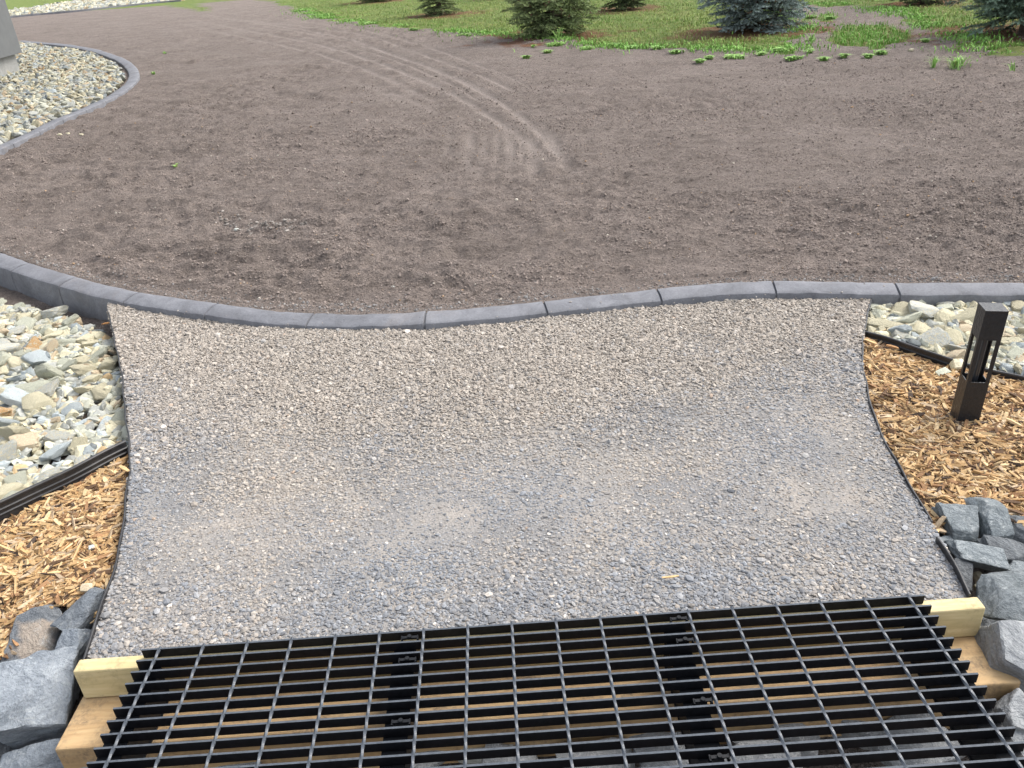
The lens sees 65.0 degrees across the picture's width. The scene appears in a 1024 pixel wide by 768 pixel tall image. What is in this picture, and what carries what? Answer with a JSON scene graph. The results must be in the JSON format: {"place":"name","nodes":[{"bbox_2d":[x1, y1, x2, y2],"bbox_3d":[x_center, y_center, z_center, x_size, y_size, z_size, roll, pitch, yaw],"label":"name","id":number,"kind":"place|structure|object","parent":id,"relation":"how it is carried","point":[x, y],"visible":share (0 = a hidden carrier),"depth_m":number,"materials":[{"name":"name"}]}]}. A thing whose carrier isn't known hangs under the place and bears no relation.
{"place":"outdoors","nodes":[
{"label":"outdoors","id":0,"kind":"place"},
{"bbox_2d":[12,348,120,468],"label":"ground","id":1,"kind":"structure","parent":0,"point":[66,456],"depth_m":2.85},
{"bbox_2d":[0,0,1023,767],"bbox_3d":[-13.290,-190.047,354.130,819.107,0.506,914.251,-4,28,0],"label":"ground","id":2,"kind":"structure","parent":0,"point":[222,50],"depth_m":6.00,"materials":[{"name":"soil"}]},
{"bbox_2d":[0,742,12,758],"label":"boulder","id":3,"kind":"object","parent":2,"relation":"on","point":[4,748],"visible":0.38,"depth_m":1.85,"materials":[{"name":"stone"}]},
{"bbox_2d":[0,0,21,75],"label":"house","id":4,"kind":"structure","parent":2,"relation":"on","point":[10,47],"depth_m":13.24,"materials":[{"name":"grey"}]},
{"bbox_2d":[0,738,63,767],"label":"boulder","id":5,"kind":"object","parent":2,"relation":"on","point":[41,755],"visible":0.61,"depth_m":1.82,"materials":[{"name":"stone"}]},
{"bbox_2d":[33,719,70,743],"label":"boulder","id":6,"kind":"object","parent":2,"relation":"on","point":[57,737],"visible":0.09,"depth_m":1.89,"materials":[{"name":"stone"}]},
{"bbox_2d":[0,643,79,749],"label":"boulder","id":7,"kind":"object","parent":6,"relation":"on","point":[38,692],"visible":0.93,"depth_m":1.87,"materials":[{"name":"stone"}]},
{"bbox_2d":[55,628,90,660],"bbox_3d":[-1.094,0.658,2.008,0.076,0.074,0.108,12,55,12],"label":"boulder","id":8,"kind":"object","parent":7,"relation":"on","point":[69,637],"visible":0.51,"depth_m":1.99,"materials":[{"name":"stone"}]},
{"bbox_2d":[0,440,127,522],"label":"garden edging","id":9,"kind":"object","parent":2,"relation":"on","point":[15,504],"visible":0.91,"depth_m":2.51,"materials":[{"name":"black plastic"}]},
{"bbox_2d":[0,40,139,154],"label":"concrete kerb","id":10,"kind":"structure","parent":2,"relation":"on","point":[131,69],"depth_m":9.67,"materials":[{"name":"concrete"}]},
{"bbox_2d":[10,0,180,17],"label":"concrete kerb","id":11,"kind":"structure","parent":2,"relation":"on","point":[59,12],"depth_m":36.06,"materials":[{"name":"concrete"}]},
{"bbox_2d":[82,311,130,659],"bbox_3d":[-1.383,0.186,2.826,0.107,0.138,2.274,-14,30,-18],"label":"garden edging","id":12,"kind":"object","parent":2,"relation":"on","point":[97,617],"visible":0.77,"depth_m":2.24,"materials":[{"name":"black plastic"}]},
{"bbox_2d":[212,209,307,238],"bbox_3d":[-1.521,-0.956,4.763,1.052,0.085,0.337,12,32,27],"label":"stone rubble","id":13,"kind":"object","parent":2,"relation":"on","point":[257,222],"visible":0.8,"depth_m":4.72,"materials":[{"name":"stone"}]},
{"bbox_2d":[414,750,443,767],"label":"creek stone","id":14,"kind":"object","parent":2,"relation":"on","point":[431,764],"visible":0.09,"depth_m":1.79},
{"bbox_2d":[458,744,513,763],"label":"creek stone","id":15,"kind":"object","parent":14,"relation":"on","point":[476,761],"visible":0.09,"depth_m":1.80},
{"bbox_2d":[415,0,464,16],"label":"spruce tree","id":16,"kind":"object","parent":2,"relation":"on","point":[438,9],"visible":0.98,"depth_m":19.46,"materials":[{"name":"green plant"}]},
{"bbox_2d":[482,743,537,762],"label":"creek stone","id":17,"kind":"object","parent":2,"relation":"on","point":[508,759],"visible":0.15,"depth_m":1.77,"materials":[{"name":"stone"}]},
{"bbox_2d":[0,0,1023,486],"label":"crushed stones","id":18,"kind":"object","parent":2,"relation":"on","point":[44,84],"visible":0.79,"depth_m":3.63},
{"bbox_2d":[0,351,11,366],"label":"pale stone","id":19,"kind":"object","parent":18,"relation":"on","point":[5,357],"visible":0.88,"depth_m":3.43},
{"bbox_2d":[0,407,11,416],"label":"pale stone","id":20,"kind":"object","parent":18,"relation":"on","point":[4,411],"visible":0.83,"depth_m":3.03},
{"bbox_2d":[0,439,16,464],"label":"pale stone","id":21,"kind":"object","parent":18,"relation":"on","point":[8,451],"visible":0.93,"depth_m":2.72,"materials":[{"name":"stone"}]},
{"bbox_2d":[0,343,20,352],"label":"pale stone","id":22,"kind":"object","parent":18,"relation":"on","point":[11,347],"visible":0.68,"depth_m":3.55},
{"bbox_2d":[0,417,20,426],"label":"pale stone","id":23,"kind":"object","parent":18,"relation":"on","point":[5,422],"visible":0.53,"depth_m":2.95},
{"bbox_2d":[0,482,26,498],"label":"pale stone","id":24,"kind":"object","parent":18,"relation":"on","point":[5,489],"visible":0.55,"depth_m":2.55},
{"bbox_2d":[0,386,28,406],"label":"pale stone","id":25,"kind":"object","parent":18,"relation":"on","point":[10,395],"visible":0.52,"depth_m":3.09,"materials":[{"name":"stone"}]},
{"bbox_2d":[0,426,30,440],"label":"pale stone","id":26,"kind":"object","parent":18,"relation":"on","point":[6,432],"visible":0.61,"depth_m":2.83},
{"bbox_2d":[4,471,27,484],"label":"pale stone","id":27,"kind":"object","parent":18,"relation":"on","point":[20,476],"visible":0.61,"depth_m":2.61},
{"bbox_2d":[7,356,25,371],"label":"pale stone","id":28,"kind":"object","parent":18,"relation":"on","point":[13,361],"visible":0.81,"depth_m":3.43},
{"bbox_2d":[6,374,26,381],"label":"pale stone","id":29,"kind":"object","parent":18,"relation":"on","point":[22,377],"visible":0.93,"depth_m":3.30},
{"bbox_2d":[8,325,26,334],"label":"pale stone","id":30,"kind":"object","parent":18,"relation":"on","point":[19,330],"visible":0.98,"depth_m":3.74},
{"bbox_2d":[8,432,39,450],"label":"pale stone","id":31,"kind":"object","parent":18,"relation":"on","point":[28,440],"visible":0.75,"depth_m":2.79,"materials":[{"name":"stone"}]},
{"bbox_2d":[14,316,37,329],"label":"pale stone","id":32,"kind":"object","parent":18,"relation":"on","point":[29,322],"visible":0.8,"depth_m":3.82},
{"bbox_2d":[15,380,49,392],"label":"pale stone","id":33,"kind":"object","parent":18,"relation":"on","point":[30,387],"visible":0.4,"depth_m":3.17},
{"bbox_2d":[26,336,41,348],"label":"pale stone","id":34,"kind":"object","parent":18,"relation":"on","point":[35,342],"visible":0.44,"depth_m":3.57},
{"bbox_2d":[21,349,50,364],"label":"pale stone","id":35,"kind":"object","parent":18,"relation":"on","point":[36,357],"visible":0.94,"depth_m":3.43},
{"bbox_2d":[21,391,55,418],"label":"pale stone","id":36,"kind":"object","parent":18,"relation":"on","point":[37,400],"visible":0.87,"depth_m":3.05,"materials":[{"name":"stone"}]},
{"bbox_2d":[37,378,59,396],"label":"pale stone","id":37,"kind":"object","parent":18,"relation":"on","point":[48,388],"visible":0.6,"depth_m":3.14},
{"bbox_2d":[34,364,64,378],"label":"pale stone","id":38,"kind":"object","parent":18,"relation":"on","point":[44,371],"visible":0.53,"depth_m":3.27,"materials":[{"name":"stone"}]},
{"bbox_2d":[31,464,68,482],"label":"pale stone","id":39,"kind":"object","parent":18,"relation":"on","point":[51,472],"visible":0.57,"depth_m":2.62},
{"bbox_2d":[42,338,58,351],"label":"pale stone","id":40,"kind":"object","parent":18,"relation":"on","point":[51,345],"visible":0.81,"depth_m":3.52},
{"bbox_2d":[42,330,64,339],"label":"pale stone","id":41,"kind":"object","parent":18,"relation":"on","point":[53,334],"visible":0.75,"depth_m":3.67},
{"bbox_2d":[39,442,70,461],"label":"pale stone","id":42,"kind":"object","parent":18,"relation":"on","point":[55,451],"visible":1,"depth_m":2.75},
{"bbox_2d":[41,305,68,318],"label":"pale stone","id":43,"kind":"object","parent":18,"relation":"on","point":[58,311],"visible":0.91,"depth_m":3.87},
{"bbox_2d":[43,429,75,441],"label":"pale stone","id":44,"kind":"object","parent":18,"relation":"on","point":[53,435],"visible":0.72,"depth_m":2.84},
{"bbox_2d":[47,338,76,346],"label":"pale stone","id":45,"kind":"object","parent":18,"relation":"on","point":[63,342],"visible":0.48,"depth_m":3.57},
{"bbox_2d":[59,359,77,370],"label":"pale stone","id":46,"kind":"object","parent":18,"relation":"on","point":[65,366],"visible":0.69,"depth_m":3.37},
{"bbox_2d":[61,314,79,326],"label":"pale stone","id":47,"kind":"object","parent":18,"relation":"on","point":[72,319],"visible":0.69,"depth_m":3.80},
{"bbox_2d":[61,401,82,415],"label":"pale stone","id":48,"kind":"object","parent":18,"relation":"on","point":[76,406],"visible":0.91,"depth_m":3.02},
{"bbox_2d":[69,437,87,454],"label":"pale stone","id":49,"kind":"object","parent":18,"relation":"on","point":[76,441],"visible":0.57,"depth_m":2.79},
{"bbox_2d":[69,364,96,375],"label":"pale stone","id":50,"kind":"object","parent":18,"relation":"on","point":[80,369],"visible":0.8,"depth_m":3.30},
{"bbox_2d":[74,454,92,464],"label":"pale stone","id":51,"kind":"object","parent":18,"relation":"on","point":[79,459],"visible":0.35,"depth_m":2.68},
{"bbox_2d":[72,385,96,393],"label":"pale stone","id":52,"kind":"object","parent":18,"relation":"on","point":[81,390],"visible":0.71,"depth_m":3.15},
{"bbox_2d":[76,331,98,343],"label":"pale stone","id":53,"kind":"object","parent":18,"relation":"on","point":[89,336],"visible":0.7,"depth_m":3.59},
{"bbox_2d":[82,374,99,382],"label":"pale stone","id":54,"kind":"object","parent":18,"relation":"on","point":[91,378],"visible":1,"depth_m":3.24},
{"bbox_2d":[90,347,107,358],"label":"pale stone","id":55,"kind":"object","parent":18,"relation":"on","point":[101,352],"visible":0.81,"depth_m":3.44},
{"bbox_2d":[90,382,109,400],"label":"pale stone","id":56,"kind":"object","parent":18,"relation":"on","point":[99,392],"visible":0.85,"depth_m":3.14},
{"bbox_2d":[99,358,118,369],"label":"pale stone","id":57,"kind":"object","parent":18,"relation":"on","point":[110,363],"visible":0.92,"depth_m":3.32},
{"bbox_2d":[111,411,124,421],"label":"pale stone","id":58,"kind":"object","parent":18,"relation":"on","point":[118,415],"visible":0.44,"depth_m":2.94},
{"bbox_2d":[866,317,902,328],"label":"pale stone","id":59,"kind":"object","parent":18,"relation":"on","point":[877,323],"visible":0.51,"depth_m":3.13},
{"bbox_2d":[888,324,912,333],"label":"pale stone","id":60,"kind":"object","parent":18,"relation":"on","point":[904,328],"visible":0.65,"depth_m":3.07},
{"bbox_2d":[892,301,909,315],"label":"pale stone","id":61,"kind":"object","parent":18,"relation":"on","point":[902,307],"visible":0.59,"depth_m":3.25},
{"bbox_2d":[895,311,922,322],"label":"pale stone","id":62,"kind":"object","parent":18,"relation":"on","point":[912,317],"visible":0.76,"depth_m":3.15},
{"bbox_2d":[911,320,930,333],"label":"pale stone","id":63,"kind":"object","parent":18,"relation":"on","point":[919,327],"visible":0.42,"depth_m":3.10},
{"bbox_2d":[908,300,938,318],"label":"pale stone","id":64,"kind":"object","parent":18,"relation":"on","point":[929,311],"visible":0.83,"depth_m":3.18,"materials":[{"name":"stone"}]},
{"bbox_2d":[916,326,951,347],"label":"pale stone","id":65,"kind":"object","parent":18,"relation":"on","point":[940,337],"visible":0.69,"depth_m":2.99,"materials":[{"name":"stone"}]},
{"bbox_2d":[934,308,954,324],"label":"pale stone","id":66,"kind":"object","parent":18,"relation":"on","point":[942,314],"visible":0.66,"depth_m":3.15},
{"bbox_2d":[943,326,964,344],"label":"pale stone","id":67,"kind":"object","parent":18,"relation":"on","point":[955,335],"visible":0.44,"depth_m":3.00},
{"bbox_2d":[946,349,965,358],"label":"pale stone","id":68,"kind":"object","parent":18,"relation":"on","point":[957,354],"visible":0.53,"depth_m":2.86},
{"bbox_2d":[950,308,975,322],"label":"pale stone","id":69,"kind":"object","parent":18,"relation":"on","point":[968,314],"visible":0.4,"depth_m":3.12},
{"bbox_2d":[999,363,1013,372],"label":"pale stone","id":70,"kind":"object","parent":18,"relation":"on","point":[1008,367],"visible":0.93,"depth_m":2.77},
{"bbox_2d":[1001,337,1023,344],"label":"pale stone","id":71,"kind":"object","parent":18,"relation":"on","point":[1011,340],"visible":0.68,"depth_m":2.95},
{"bbox_2d":[1007,345,1023,358],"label":"pale stone","id":72,"kind":"object","parent":18,"relation":"on","point":[1015,350],"visible":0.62,"depth_m":2.86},
{"bbox_2d":[1011,300,1023,311],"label":"pale stone","id":73,"kind":"object","parent":18,"relation":"on","point":[1017,305],"visible":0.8,"depth_m":3.19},
{"bbox_2d":[0,253,1023,330],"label":"concrete kerb","id":74,"kind":"structure","parent":2,"relation":"on","point":[80,296],"depth_m":3.41,"materials":[{"name":"concrete"}]},
{"bbox_2d":[55,636,1020,767],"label":"timber","id":75,"kind":"object","parent":2,"relation":"on","point":[81,739],"visible":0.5,"depth_m":1.80,"materials":[{"name":"wood"}]},
{"bbox_2d":[73,597,984,697],"bbox_3d":[0.042,0.615,1.874,2.095,0.089,0.038,-4,28,0],"label":"timber","id":76,"kind":"object","parent":75,"relation":"on","point":[112,676],"visible":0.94,"depth_m":1.86,"materials":[{"name":"wood"}]},
{"bbox_2d":[86,593,1023,767],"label":"bar grate","id":77,"kind":"object","parent":75,"relation":"on","point":[981,734],"visible":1,"depth_m":1.68,"materials":[{"name":"black metal"}]},
{"label":"boulder","id":78,"kind":"object","parent":75,"relation":"on","visible":0},
{"bbox_2d":[992,688,1023,732],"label":"boulder","id":79,"kind":"object","parent":78,"relation":"on","point":[1011,705],"visible":0.64,"depth_m":1.72,"materials":[{"name":"stone"}]},
{"bbox_2d":[500,0,602,38],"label":"spruce tree","id":80,"kind":"object","parent":2,"relation":"on","point":[548,21],"visible":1,"depth_m":12.95,"materials":[{"name":"green plant"}]},
{"bbox_2d":[556,737,634,767],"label":"creek stone","id":81,"kind":"object","parent":2,"relation":"on","point":[589,753],"visible":0.26,"depth_m":1.77,"materials":[{"name":"stone"}]},
{"bbox_2d":[601,0,646,11],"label":"spruce tree","id":82,"kind":"object","parent":2,"relation":"on","point":[624,5],"visible":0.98,"depth_m":17.24,"materials":[{"name":"green plant"}]},
{"bbox_2d":[629,732,688,767],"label":"creek stone","id":83,"kind":"object","parent":2,"relation":"on","point":[660,763],"visible":0.21,"depth_m":1.77,"materials":[{"name":"stone"}]},
{"bbox_2d":[696,0,819,34],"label":"spruce tree","id":84,"kind":"object","parent":2,"relation":"on","point":[757,12],"visible":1,"depth_m":11.86,"materials":[{"name":"green plant"}]},
{"bbox_2d":[724,740,802,767],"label":"creek stone","id":85,"kind":"object","parent":2,"relation":"on","point":[765,756],"visible":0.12,"depth_m":1.74,"materials":[{"name":"stone"}]},
{"bbox_2d":[771,723,819,756],"bbox_3d":[0.638,0.784,1.833,0.128,0.088,0.135,-16,36,-7],"label":"creek stone","id":86,"kind":"object","parent":2,"relation":"on","point":[804,738],"visible":0.07,"depth_m":1.80,"materials":[{"name":"stone"}]},
{"bbox_2d":[832,720,869,749],"bbox_3d":[0.785,0.756,1.868,0.244,0.098,0.159,8,43,6],"label":"creek stone","id":87,"kind":"object","parent":2,"relation":"on","point":[849,735],"visible":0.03,"depth_m":1.80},
{"bbox_2d":[861,298,932,522],"bbox_3d":[1.258,0.037,2.767,0.100,0.132,1.493,4,30,15],"label":"garden edging","id":88,"kind":"object","parent":2,"relation":"on","point":[902,473],"visible":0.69,"depth_m":2.43,"materials":[{"name":"black plastic"}]},
{"bbox_2d":[861,713,964,766],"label":"creek stone","id":89,"kind":"object","parent":2,"relation":"on","point":[915,746],"visible":0.27,"depth_m":1.76,"materials":[{"name":"stone"}]},
{"bbox_2d":[890,0,953,5],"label":"spruce tree","id":90,"kind":"object","parent":2,"relation":"on","point":[921,2],"visible":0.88,"depth_m":14.25,"materials":[{"name":"green plant"}]},
{"bbox_2d":[865,331,1023,381],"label":"garden edging","id":91,"kind":"object","parent":2,"relation":"on","point":[933,357],"visible":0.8,"depth_m":2.93,"materials":[{"name":"black plastic"}]},
{"bbox_2d":[944,55,975,69],"bbox_3d":[4.509,-3.263,8.110,0.367,0.146,0.307,3,29,12],"label":"grass tuft","id":92,"kind":"object","parent":2,"relation":"on","point":[958,63],"visible":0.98,"depth_m":8.09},
{"bbox_2d":[954,558,973,591],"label":"boulder","id":93,"kind":"object","parent":2,"relation":"on","point":[965,567],"visible":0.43,"depth_m":2.01,"materials":[{"name":"stone"}]},
{"bbox_2d":[944,540,1010,571],"bbox_3d":[1.180,0.437,2.046,0.152,0.050,0.063,14,56,13],"label":"boulder","id":94,"kind":"object","parent":2,"relation":"on","point":[985,557],"visible":0.94,"depth_m":2.03,"materials":[{"name":"grey stone"}]},
{"bbox_2d":[945,0,1023,37],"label":"spruce tree","id":95,"kind":"object","parent":2,"relation":"on","point":[1005,10],"visible":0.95,"depth_m":9.89,"materials":[{"name":"green plant"}]},
{"bbox_2d":[974,620,1023,691],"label":"boulder","id":96,"kind":"object","parent":2,"relation":"on","point":[1000,643],"visible":0.66,"depth_m":1.79,"materials":[{"name":"stone"}]},
{"bbox_2d":[975,570,1023,620],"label":"boulder","id":97,"kind":"object","parent":2,"relation":"on","point":[999,595],"visible":0.81,"depth_m":1.89,"materials":[{"name":"grey stone"}]},
{"bbox_2d":[1011,731,1023,755],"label":"boulder","id":98,"kind":"object","parent":2,"relation":"on","point":[1017,736],"visible":0.08,"depth_m":1.69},
{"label":"boulder","id":99,"kind":"object","parent":2,"relation":"on","visible":0},
{"bbox_2d":[1009,560,1023,570],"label":"boulder","id":100,"kind":"object","parent":99,"relation":"on","point":[1016,565],"visible":0.3,"depth_m":2.02,"materials":[{"name":"grey stone"}]},
{"bbox_2d":[975,535,1023,562],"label":"boulder","id":101,"kind":"object","parent":100,"relation":"on","point":[1013,549],"visible":0.58,"depth_m":2.05,"materials":[{"name":"stone"}]},
{"bbox_2d":[87,297,966,658],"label":"path","id":102,"kind":"structure","parent":0,"point":[453,512],"depth_m":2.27,"materials":[{"name":"gravel"}]},
{"bbox_2d":[935,536,970,597],"bbox_3d":[1.078,0.486,1.980,0.010,0.117,0.202,-1,29,6],"label":"garden edging","id":103,"kind":"object","parent":102,"relation":"on","point":[946,553],"visible":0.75,"depth_m":1.95,"materials":[{"name":"black plastic"}]},
{"bbox_2d":[191,0,1023,61],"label":"grass","id":104,"kind":"structure","parent":0,"point":[869,34],"depth_m":12.36,"materials":[{"name":"plant"}]},
{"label":"ground","id":105,"kind":"structure","parent":0,"visible":0},
{"bbox_2d":[964,497,1014,538],"bbox_3d":[1.262,0.358,2.118,0.078,0.057,0.135,-4,67,0],"label":"boulder","id":106,"kind":"object","parent":105,"relation":"on","point":[994,518],"visible":0.79,"depth_m":2.10,"materials":[{"name":"grey stone"}]},
{"bbox_2d":[1010,515,1023,543],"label":"boulder","id":107,"kind":"object","parent":105,"relation":"on","point":[1018,528],"visible":0.48,"depth_m":2.10,"materials":[{"name":"stone"}]},
{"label":"ground","id":108,"kind":"structure","parent":0,"visible":0},
{"bbox_2d":[0,604,61,662],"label":"boulder","id":109,"kind":"object","parent":108,"relation":"on","point":[33,631],"visible":0.66,"depth_m":2.02,"materials":[{"name":"stone"}]},
{"bbox_2d":[50,587,104,630],"bbox_3d":[-1.099,0.591,2.078,0.069,0.091,0.141,19,57,16],"label":"boulder","id":110,"kind":"object","parent":108,"relation":"on","point":[80,612],"visible":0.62,"depth_m":2.04,"materials":[{"name":"stone"}]},
{"bbox_2d":[0,336,1023,659],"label":"wood chips","id":111,"kind":"object","parent":108,"relation":"on","point":[50,558],"visible":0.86,"depth_m":2.37,"materials":[{"name":"wood"}]},
{"bbox_2d":[931,502,978,541],"bbox_3d":[1.180,0.369,2.126,0.104,0.067,0.107,1,62,3],"label":"boulder","id":112,"kind":"object","parent":111,"relation":"on","point":[961,521],"visible":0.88,"depth_m":2.10,"materials":[{"name":"grey stone"}]},
{"bbox_2d":[949,359,966,369],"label":"stray stone","id":113,"kind":"object","parent":111,"relation":"on","point":[956,364],"visible":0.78,"depth_m":2.83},
{"bbox_2d":[950,302,1008,421],"bbox_3d":[1.426,-0.050,2.461,0.064,0.406,0.064,2,29,9],"label":"bollard light","id":114,"kind":"object","parent":111,"relation":"on","point":[988,325],"visible":0.97,"depth_m":2.45,"materials":[{"name":"black paint"}]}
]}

